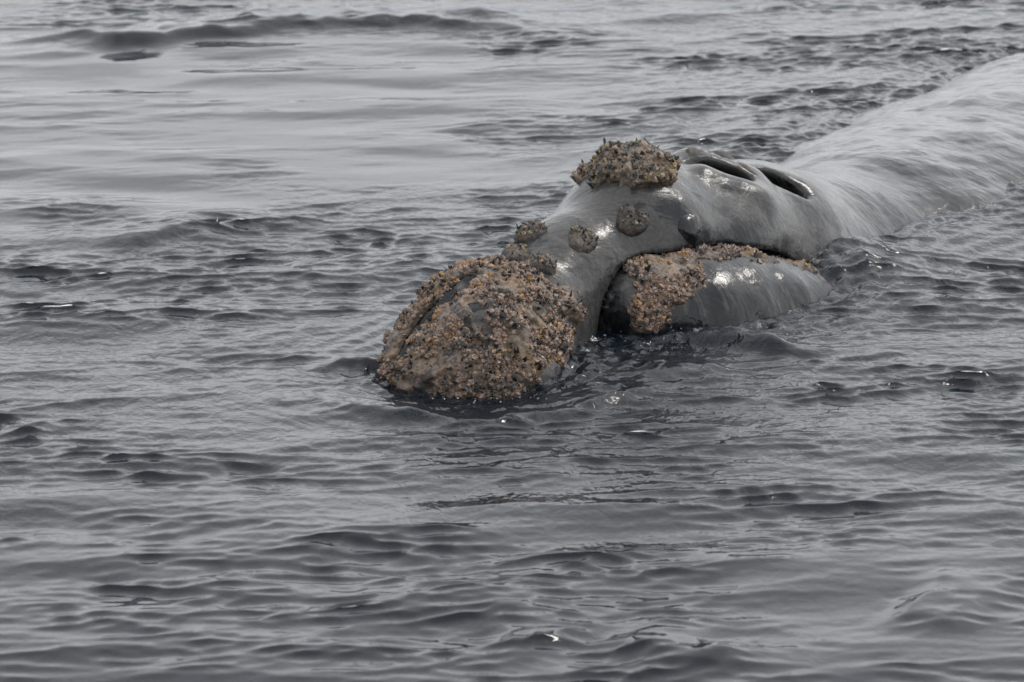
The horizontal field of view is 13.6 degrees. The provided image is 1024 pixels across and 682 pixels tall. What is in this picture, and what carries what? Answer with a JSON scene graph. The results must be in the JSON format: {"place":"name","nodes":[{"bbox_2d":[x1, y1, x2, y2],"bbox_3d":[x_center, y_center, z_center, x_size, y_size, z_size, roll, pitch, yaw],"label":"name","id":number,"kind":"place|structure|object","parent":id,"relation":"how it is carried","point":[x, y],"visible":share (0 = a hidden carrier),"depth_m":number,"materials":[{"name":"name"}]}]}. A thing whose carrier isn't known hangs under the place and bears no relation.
{"place":"outdoors","nodes":[
{"label":"outdoors","id":0,"kind":"place"},
{"bbox_2d":[0,0,1023,681],"bbox_3d":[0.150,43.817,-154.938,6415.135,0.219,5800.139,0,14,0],"label":"water","id":1,"kind":"structure","parent":0,"point":[224,456],"depth_m":19.78,"materials":[{"name":"grey liquid"}]},
{"bbox_2d":[377,52,1023,398],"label":"whale","id":2,"kind":"object","parent":1,"relation":"on","point":[637,236],"visible":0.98,"depth_m":21.03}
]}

